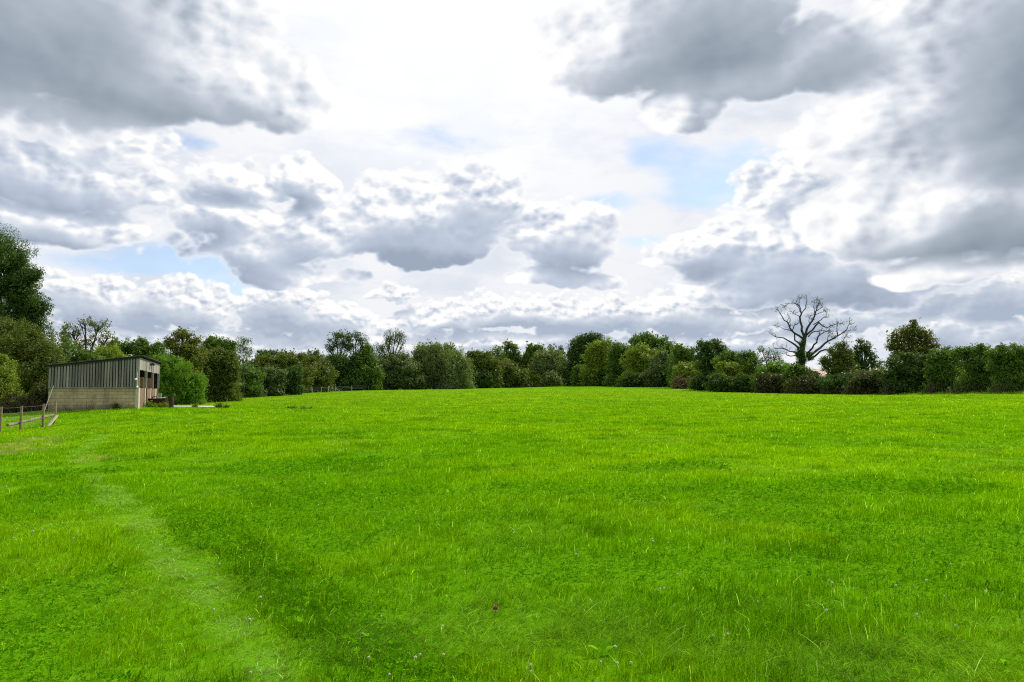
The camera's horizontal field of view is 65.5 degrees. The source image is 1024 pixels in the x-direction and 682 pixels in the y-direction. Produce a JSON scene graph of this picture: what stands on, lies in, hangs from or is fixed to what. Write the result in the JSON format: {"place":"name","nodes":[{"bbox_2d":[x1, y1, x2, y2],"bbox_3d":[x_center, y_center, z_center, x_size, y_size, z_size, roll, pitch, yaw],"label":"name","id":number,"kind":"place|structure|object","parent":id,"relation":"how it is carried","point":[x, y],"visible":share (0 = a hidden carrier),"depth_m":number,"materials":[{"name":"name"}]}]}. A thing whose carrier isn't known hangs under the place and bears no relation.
{"place":"outdoors","nodes":[
{"label":"outdoors","id":0,"kind":"place"},
{"bbox_2d":[168,396,173,407],"bbox_3d":[-21.350,3.849,49.855,0.348,0.790,0.348,0,-4,0],"label":"barrel","id":1,"kind":"object","parent":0,"point":[171,401],"visible":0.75,"depth_m":49.73,"materials":[{"name":"metal"}]},
{"bbox_2d":[0,386,1023,681],"bbox_3d":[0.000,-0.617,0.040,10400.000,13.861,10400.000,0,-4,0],"label":"field","id":2,"kind":"structure","parent":0,"point":[246,654],"depth_m":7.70,"materials":[{"name":"green plant"}]},
{"bbox_2d":[0,354,26,412],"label":"hedge bush","id":3,"kind":"object","parent":2,"relation":"on","point":[8,377],"visible":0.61,"depth_m":51.85,"materials":[{"name":"green plant"}]},
{"bbox_2d":[0,376,48,413],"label":"bramble bush","id":4,"kind":"object","parent":2,"relation":"on","point":[8,404],"visible":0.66,"depth_m":50.25,"materials":[{"name":"green plant"}]},
{"bbox_2d":[0,223,55,338],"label":"oak tree","id":5,"kind":"object","parent":2,"relation":"on","point":[18,292],"visible":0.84,"depth_m":63.68,"materials":[{"name":"green plant"}]},
{"bbox_2d":[0,401,56,432],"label":"wooden fence","id":6,"kind":"object","parent":2,"relation":"on","point":[42,417],"visible":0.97,"depth_m":36.44,"materials":[{"name":"brown wood"}]},
{"bbox_2d":[0,316,70,395],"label":"hedge tree","id":7,"kind":"object","parent":2,"relation":"on","point":[34,352],"visible":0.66,"depth_m":56.98,"materials":[{"name":"green plant"}]},
{"bbox_2d":[47,415,57,425],"bbox_3d":[-22.675,3.947,39.301,0.150,0.036,0.772,-1,40,11],"label":"plank","id":8,"kind":"object","parent":2,"relation":"on","point":[54,418],"visible":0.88,"depth_m":39.32,"materials":[{"name":"brown wood"}]},
{"bbox_2d":[48,334,117,362],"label":"hedge bush","id":9,"kind":"object","parent":2,"relation":"on","point":[83,355],"visible":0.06,"depth_m":69.51,"materials":[{"name":"green plant"}]},
{"bbox_2d":[57,314,117,355],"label":"ash tree","id":10,"kind":"object","parent":2,"relation":"on","point":[79,333],"visible":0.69,"depth_m":84.01,"materials":[{"name":"green plant"}]},
{"bbox_2d":[45,355,162,411],"bbox_3d":[-25.967,2.963,51.589,5.130,3.658,11.762,1,-4,-18],"label":"field shelter","id":11,"kind":"object","parent":2,"relation":"on","point":[130,382],"visible":0.96,"depth_m":46.34,"materials":[{"name":"concrete"}]},
{"bbox_2d":[92,342,129,358],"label":"hedge tree","id":12,"kind":"object","parent":2,"relation":"on","point":[102,349],"visible":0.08,"depth_m":77.11,"materials":[{"name":"green plant"}]},
{"bbox_2d":[110,402,122,409],"bbox_3d":[-23.064,3.817,46.211,0.767,0.568,0.564,0,-4,0],"label":"nettle clump","id":13,"kind":"object","parent":2,"relation":"on","point":[117,405],"visible":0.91,"depth_m":46.19,"materials":[{"name":"green plant"}]},
{"bbox_2d":[105,335,179,394],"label":"hedge tree","id":14,"kind":"object","parent":2,"relation":"on","point":[140,346],"visible":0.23,"depth_m":89.67,"materials":[{"name":"green plant"}]},
{"bbox_2d":[143,400,152,407],"bbox_3d":[-22.610,3.975,49.460,0.788,0.657,0.598,0,-4,0],"label":"nettle clump","id":15,"kind":"object","parent":2,"relation":"on","point":[149,404],"visible":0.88,"depth_m":49.43,"materials":[{"name":"green plant"}]},
{"bbox_2d":[147,396,167,407],"bbox_3d":[-22.538,3.962,50.900,1.742,0.855,0.540,-2,-4,31],"label":"feed trough","id":16,"kind":"object","parent":2,"relation":"on","point":[156,400],"visible":0.45,"depth_m":50.63,"materials":[{"name":"metal"}]},
{"bbox_2d":[159,401,168,407],"bbox_3d":[-21.421,4.009,49.042,0.678,0.593,0.482,0,-4,0],"label":"nettle clump","id":17,"kind":"object","parent":2,"relation":"on","point":[163,405],"visible":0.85,"depth_m":49.03,"materials":[{"name":"green plant"}]},
{"bbox_2d":[152,350,209,404],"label":"willow bush","id":18,"kind":"object","parent":2,"relation":"on","point":[176,377],"visible":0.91,"depth_m":71.32,"materials":[{"name":"green plant"}]},
{"bbox_2d":[159,326,212,374],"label":"maple tree","id":19,"kind":"object","parent":2,"relation":"on","point":[188,349],"visible":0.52,"depth_m":97.56,"materials":[{"name":"green plant"}]},
{"bbox_2d":[174,406,213,407],"bbox_3d":[-21.504,4.561,53.366,2.820,0.450,5.309,1,-4,-22],"label":"concrete apron","id":20,"kind":"object","parent":2,"relation":"on","point":[197,407],"visible":0.14,"depth_m":51.27,"materials":[{"name":"white concrete"}]},
{"bbox_2d":[192,343,242,401],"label":"hawthorn tree","id":21,"kind":"object","parent":2,"relation":"on","point":[221,363],"visible":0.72,"depth_m":103.37,"materials":[{"name":"green plant"}]},
{"bbox_2d":[215,401,223,407],"bbox_3d":[-18.906,4.169,51.342,0.653,0.627,0.527,1,-4,-18],"label":"dock plant","id":22,"kind":"object","parent":2,"relation":"on","point":[220,405],"visible":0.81,"depth_m":51.29,"materials":[{"name":"green plant"}]},
{"bbox_2d":[200,333,244,400],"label":"hedge tree","id":23,"kind":"object","parent":2,"relation":"on","point":[213,341],"visible":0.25,"depth_m":111.75,"materials":[{"name":"green plant"}]},
{"bbox_2d":[235,335,253,397],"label":"ash tree","id":24,"kind":"object","parent":2,"relation":"on","point":[243,349],"visible":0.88,"depth_m":134.90,"materials":[{"name":"green plant"}]},
{"bbox_2d":[236,364,267,397],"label":"hedge bush","id":25,"kind":"object","parent":2,"relation":"on","point":[253,376],"visible":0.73,"depth_m":137.22,"materials":[{"name":"green plant"}]},
{"bbox_2d":[255,349,278,357],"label":"tree","id":26,"kind":"object","parent":2,"relation":"on","point":[270,351],"visible":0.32,"depth_m":214.57,"materials":[{"name":"green plant"}]},
{"bbox_2d":[258,363,288,395],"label":"hedge bush","id":27,"kind":"object","parent":2,"relation":"on","point":[273,380],"visible":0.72,"depth_m":145.01,"materials":[{"name":"green plant"}]},
{"bbox_2d":[249,351,320,392],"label":"hedge tree","id":28,"kind":"object","parent":2,"relation":"on","point":[284,361],"visible":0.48,"depth_m":163.41,"materials":[{"name":"green plant"}]},
{"bbox_2d":[281,362,307,394],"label":"hedge bush","id":29,"kind":"object","parent":2,"relation":"on","point":[294,378],"visible":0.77,"depth_m":148.84,"materials":[{"name":"green plant"}]},
{"bbox_2d":[276,347,327,362],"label":"ash tree","id":30,"kind":"object","parent":2,"relation":"on","point":[314,353],"visible":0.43,"depth_m":195.24,"materials":[{"name":"green plant"}]},
{"bbox_2d":[301,354,339,392],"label":"hedge tree","id":31,"kind":"object","parent":2,"relation":"on","point":[324,370],"visible":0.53,"depth_m":167.06,"materials":[{"name":"green plant"}]},
{"bbox_2d":[324,329,352,354],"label":"ash tree","id":32,"kind":"object","parent":2,"relation":"on","point":[331,347],"visible":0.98,"depth_m":186.25,"materials":[{"name":"green plant"}]},
{"bbox_2d":[315,349,372,390],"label":"hedge tree","id":33,"kind":"object","parent":2,"relation":"on","point":[340,364],"visible":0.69,"depth_m":182.32,"materials":[{"name":"green plant"}]},
{"bbox_2d":[341,329,369,354],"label":"ash tree","id":34,"kind":"object","parent":2,"relation":"on","point":[360,339],"visible":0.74,"depth_m":187.77,"materials":[{"name":"green plant"}]},
{"bbox_2d":[348,343,385,389],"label":"hedge tree","id":35,"kind":"object","parent":2,"relation":"on","point":[373,371],"visible":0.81,"depth_m":184.59,"materials":[{"name":"green plant"}]},
{"bbox_2d":[373,328,406,389],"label":"willow tree","id":36,"kind":"object","parent":2,"relation":"on","point":[382,348],"visible":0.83,"depth_m":200.11,"materials":[{"name":"green plant"}]},
{"bbox_2d":[369,350,430,389],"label":"hedge tree","id":37,"kind":"object","parent":2,"relation":"on","point":[402,370],"visible":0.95,"depth_m":195.82,"materials":[{"name":"green plant"}]},
{"bbox_2d":[303,385,500,392],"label":"long fence","id":38,"kind":"object","parent":2,"relation":"on","point":[344,386],"visible":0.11,"depth_m":163.47,"materials":[{"name":"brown wood"}]},
{"bbox_2d":[403,338,465,389],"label":"willow tree","id":39,"kind":"object","parent":2,"relation":"on","point":[430,357],"visible":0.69,"depth_m":202.35,"materials":[{"name":"green plant"}]},
{"bbox_2d":[435,349,477,388],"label":"willow tree","id":40,"kind":"object","parent":2,"relation":"on","point":[457,371],"visible":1,"depth_m":198.25,"materials":[{"name":"green plant"}]},
{"bbox_2d":[467,366,495,388],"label":"hedge bush","id":41,"kind":"object","parent":2,"relation":"on","point":[482,380],"visible":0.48,"depth_m":230.01,"materials":[{"name":"green plant"}]},
{"bbox_2d":[463,347,504,387],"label":"hedge tree","id":42,"kind":"object","parent":2,"relation":"on","point":[484,360],"visible":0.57,"depth_m":234.21,"materials":[{"name":"green plant"}]},
{"bbox_2d":[489,344,508,361],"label":"ash tree","id":43,"kind":"object","parent":2,"relation":"on","point":[497,352],"visible":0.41,"depth_m":257.72,"materials":[{"name":"green plant"}]},
{"bbox_2d":[15,350,995,389],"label":"woodland","id":44,"kind":"object","parent":2,"relation":"on","point":[249,362],"depth_m":162.91,"materials":[{"name":"green plant"}]},
{"bbox_2d":[502,338,522,367],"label":"poplar tree","id":45,"kind":"object","parent":2,"relation":"on","point":[514,353],"visible":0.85,"depth_m":261.23,"materials":[{"name":"green plant"}]},
{"bbox_2d":[492,354,536,387],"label":"hedge bush","id":46,"kind":"object","parent":2,"relation":"on","point":[512,377],"visible":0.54,"depth_m":245.03,"materials":[{"name":"green plant"}]},
{"bbox_2d":[518,341,545,371],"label":"hedge tree","id":47,"kind":"object","parent":2,"relation":"on","point":[531,349],"visible":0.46,"depth_m":260.66,"materials":[{"name":"green plant"}]},
{"bbox_2d":[522,368,546,386],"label":"hedge bush","id":48,"kind":"object","parent":2,"relation":"on","point":[535,378],"visible":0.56,"depth_m":250.86,"materials":[{"name":"green plant"}]},
{"bbox_2d":[525,346,570,386],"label":"willow tree","id":49,"kind":"object","parent":2,"relation":"on","point":[546,360],"visible":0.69,"depth_m":253.84,"materials":[{"name":"green plant"}]},
{"bbox_2d":[539,369,566,386],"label":"willow bush","id":50,"kind":"object","parent":2,"relation":"on","point":[552,379],"visible":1,"depth_m":248.10,"materials":[{"name":"green plant"}]},
{"bbox_2d":[558,369,574,385],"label":"hedge bush","id":51,"kind":"object","parent":2,"relation":"on","point":[566,376],"visible":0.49,"depth_m":254.66,"materials":[{"name":"green plant"}]},
{"bbox_2d":[570,361,587,385],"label":"hedge bush","id":52,"kind":"object","parent":2,"relation":"on","point":[575,378],"visible":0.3,"depth_m":243.36,"materials":[{"name":"green plant"}]},
{"bbox_2d":[565,330,609,385],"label":"oak tree","id":53,"kind":"object","parent":2,"relation":"on","point":[579,344],"visible":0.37,"depth_m":260.25,"materials":[{"name":"green plant"}]},
{"bbox_2d":[577,337,616,385],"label":"field maple","id":54,"kind":"object","parent":2,"relation":"on","point":[597,361],"visible":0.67,"depth_m":236.87,"materials":[{"name":"green plant"}]},
{"bbox_2d":[581,367,612,385],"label":"hedge bush","id":55,"kind":"object","parent":2,"relation":"on","point":[601,374],"visible":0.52,"depth_m":234.36,"materials":[{"name":"green plant"}]},
{"bbox_2d":[588,640,612,653],"bbox_3d":[0.570,1.926,5.011,0.188,0.072,0.052,1,-4,-20],"label":"dock plant","id":56,"kind":"object","parent":2,"relation":"on","point":[604,643],"visible":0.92,"depth_m":5.01,"materials":[{"name":"green plant"}]},
{"bbox_2d":[602,340,630,385],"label":"hedge tree","id":57,"kind":"object","parent":2,"relation":"on","point":[618,348],"visible":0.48,"depth_m":222.74,"materials":[{"name":"green plant"}]},
{"bbox_2d":[614,371,662,386],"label":"bush","id":58,"kind":"object","parent":2,"relation":"on","point":[630,378],"visible":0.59,"depth_m":191.51,"materials":[{"name":"green plant"}]},
{"bbox_2d":[617,341,665,386],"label":"field maple","id":59,"kind":"object","parent":2,"relation":"on","point":[638,356],"visible":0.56,"depth_m":200.82,"materials":[{"name":"green plant"}]},
{"bbox_2d":[619,330,675,372],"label":"field maple","id":60,"kind":"object","parent":2,"relation":"on","point":[654,342],"visible":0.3,"depth_m":217.19,"materials":[{"name":"green plant"}]},
{"bbox_2d":[636,348,673,386],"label":"hedge tree","id":61,"kind":"object","parent":2,"relation":"on","point":[656,377],"visible":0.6,"depth_m":188.63,"materials":[{"name":"green plant"}]},
{"bbox_2d":[662,343,695,387],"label":"field maple","id":62,"kind":"object","parent":2,"relation":"on","point":[681,353],"visible":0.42,"depth_m":175.66,"materials":[{"name":"green plant"}]},
{"bbox_2d":[671,375,695,388],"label":"bramble bush","id":63,"kind":"object","parent":2,"relation":"on","point":[679,382],"visible":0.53,"depth_m":162.27,"materials":[{"name":"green plant"}]},
{"bbox_2d":[669,361,700,388],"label":"hawthorn bush","id":64,"kind":"object","parent":2,"relation":"on","point":[683,369],"visible":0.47,"depth_m":165.38,"materials":[{"name":"green plant"}]},
{"bbox_2d":[687,337,729,390],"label":"hedge tree","id":65,"kind":"object","parent":2,"relation":"on","point":[705,355],"visible":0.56,"depth_m":149.23,"materials":[{"name":"green plant"}]},
{"bbox_2d":[710,347,742,375],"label":"field maple","id":66,"kind":"object","parent":2,"relation":"on","point":[727,355],"visible":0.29,"depth_m":141.59,"materials":[{"name":"green plant"}]},
{"bbox_2d":[701,371,755,392],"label":"hedge bush","id":67,"kind":"object","parent":2,"relation":"on","point":[716,383],"visible":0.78,"depth_m":132.82,"materials":[{"name":"green plant"}]},
{"bbox_2d":[713,359,748,391],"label":"hawthorn bush","id":68,"kind":"object","parent":2,"relation":"on","point":[730,369],"visible":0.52,"depth_m":135.49,"materials":[{"name":"green plant"}]},
{"bbox_2d":[733,349,762,377],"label":"hedge tree","id":69,"kind":"object","parent":2,"relation":"on","point":[749,358],"visible":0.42,"depth_m":137.37,"materials":[{"name":"green plant"}]},
{"bbox_2d":[750,370,786,393],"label":"bramble bush","id":70,"kind":"object","parent":2,"relation":"on","point":[765,384],"visible":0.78,"depth_m":121.25,"materials":[{"name":"green plant"}]},
{"bbox_2d":[749,359,791,391],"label":"hedge bush","id":71,"kind":"object","parent":2,"relation":"on","point":[771,368],"visible":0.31,"depth_m":127.63,"materials":[{"name":"green plant"}]},
{"bbox_2d":[756,345,785,365],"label":"ash tree","id":72,"kind":"object","parent":2,"relation":"on","point":[774,358],"visible":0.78,"depth_m":129.97,"materials":[{"name":"green plant"}]},
{"bbox_2d":[780,361,823,393],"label":"hawthorn bush","id":73,"kind":"object","parent":2,"relation":"on","point":[797,369],"visible":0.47,"depth_m":118.64,"materials":[{"name":"green plant"}]},
{"bbox_2d":[783,373,828,393],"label":"bramble bush","id":74,"kind":"object","parent":2,"relation":"on","point":[803,385],"visible":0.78,"depth_m":113.25,"materials":[{"name":"green plant"}]},
{"bbox_2d":[770,291,856,370],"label":"dead tree","id":75,"kind":"object","parent":2,"relation":"on","point":[800,354],"visible":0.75,"depth_m":124.02,"materials":[{"name":"brown wood"}]},
{"bbox_2d":[815,370,857,394],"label":"hedge bush","id":76,"kind":"object","parent":2,"relation":"on","point":[835,383],"visible":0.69,"depth_m":107.48,"materials":[{"name":"green plant"}]},
{"bbox_2d":[817,340,860,378],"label":"hawthorn tree","id":77,"kind":"object","parent":2,"relation":"on","point":[839,361],"visible":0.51,"depth_m":113.52,"materials":[{"name":"green plant"}]},
{"bbox_2d":[839,369,888,394],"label":"bramble bush","id":78,"kind":"object","parent":2,"relation":"on","point":[862,382],"visible":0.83,"depth_m":102.36,"materials":[{"name":"green plant"}]},
{"bbox_2d":[849,337,881,372],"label":"hawthorn tree","id":79,"kind":"object","parent":2,"relation":"on","point":[861,347],"visible":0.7,"depth_m":119.76,"materials":[{"name":"green plant"}]},
{"bbox_2d":[853,367,886,376],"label":"hedge bush","id":80,"kind":"object","parent":2,"relation":"on","point":[872,371],"visible":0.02,"depth_m":109.79,"materials":[{"name":"green plant"}]},
{"bbox_2d":[876,348,932,394],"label":"hedge bush","id":81,"kind":"object","parent":2,"relation":"on","point":[906,375],"visible":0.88,"depth_m":97.31,"materials":[{"name":"green plant"}]},
{"bbox_2d":[883,318,943,360],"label":"oak tree","id":82,"kind":"object","parent":2,"relation":"on","point":[914,341],"visible":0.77,"depth_m":103.92,"materials":[{"name":"green plant"}]},
{"bbox_2d":[918,345,966,394],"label":"hedge bush","id":83,"kind":"object","parent":2,"relation":"on","point":[941,373],"visible":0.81,"depth_m":93.28,"materials":[{"name":"green plant"}]},
{"bbox_2d":[946,342,1001,393],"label":"hedge bush","id":84,"kind":"object","parent":2,"relation":"on","point":[973,359],"visible":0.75,"depth_m":88.50,"materials":[{"name":"green plant"}]},
{"bbox_2d":[983,342,1023,393],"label":"hedge bush","id":85,"kind":"object","parent":2,"relation":"on","point":[1006,364],"visible":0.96,"depth_m":83.34,"materials":[{"name":"green plant"}]},
{"bbox_2d":[993,658,1016,665],"bbox_3d":[2.888,1.878,4.663,0.125,0.051,0.063,0,-4,0],"label":"dock plant","id":86,"kind":"object","parent":2,"relation":"on","point":[1004,660],"visible":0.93,"depth_m":4.66,"materials":[{"name":"green plant"}]},
{"bbox_2d":[0,0,1023,368],"label":"sky","id":87,"kind":"structure","parent":0,"point":[477,174],"materials":[{"name":"white"}]},
{"bbox_2d":[781,369,887,375],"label":"stubble field","id":88,"kind":"structure","parent":0,"point":[819,370],"depth_m":371.36,"materials":[{"name":"plant"}]}
]}

